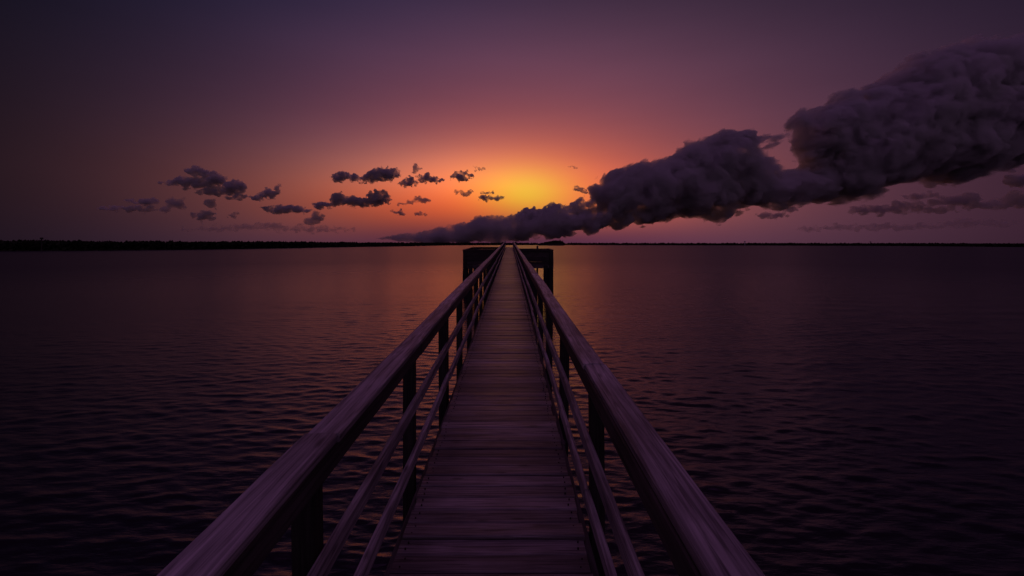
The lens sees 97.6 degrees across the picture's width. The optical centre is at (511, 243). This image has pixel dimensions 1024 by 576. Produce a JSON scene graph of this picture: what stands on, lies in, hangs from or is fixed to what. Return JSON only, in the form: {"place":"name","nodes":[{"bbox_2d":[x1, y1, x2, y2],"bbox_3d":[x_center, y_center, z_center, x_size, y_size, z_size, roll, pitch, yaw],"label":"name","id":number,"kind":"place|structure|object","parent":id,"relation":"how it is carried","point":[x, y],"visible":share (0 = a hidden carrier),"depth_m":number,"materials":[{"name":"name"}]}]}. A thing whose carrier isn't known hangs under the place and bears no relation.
{"place":"outdoors","nodes":[
{"label":"outdoors","id":0,"kind":"place"},
{"bbox_2d":[0,243,992,250],"bbox_3d":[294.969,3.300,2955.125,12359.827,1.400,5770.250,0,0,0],"label":"shore","id":1,"kind":"structure","parent":0,"point":[383,246],"depth_m":277.26,"materials":[{"name":"soil"}]},
{"bbox_2d":[0,239,1023,250],"bbox_3d":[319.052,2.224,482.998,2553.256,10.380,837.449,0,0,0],"label":"mangrove belt","id":2,"kind":"object","parent":1,"relation":"on","point":[53,245],"visible":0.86,"depth_m":299.43,"materials":[{"name":"black plant"}]},
{"bbox_2d":[0,243,1023,575],"bbox_3d":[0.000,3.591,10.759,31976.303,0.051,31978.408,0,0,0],"label":"water","id":3,"kind":"structure","parent":0,"point":[832,411],"depth_m":11.11,"materials":[{"name":"purple liquid"}]},
{"bbox_2d":[157,241,764,575],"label":"pier","id":4,"kind":"structure","parent":3,"relation":"in","point":[494,493],"depth_m":2.89,"materials":[{"name":"brown wood"}]},
{"bbox_2d":[539,240,563,245],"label":"islet","id":5,"kind":"object","parent":3,"relation":"in","point":[554,243],"visible":1,"depth_m":680.00,"materials":[{"name":"soil"}]},
{"bbox_2d":[0,0,1023,242],"label":"sky","id":6,"kind":"structure","parent":0,"point":[406,121],"materials":[{"name":"purple"}]}
]}

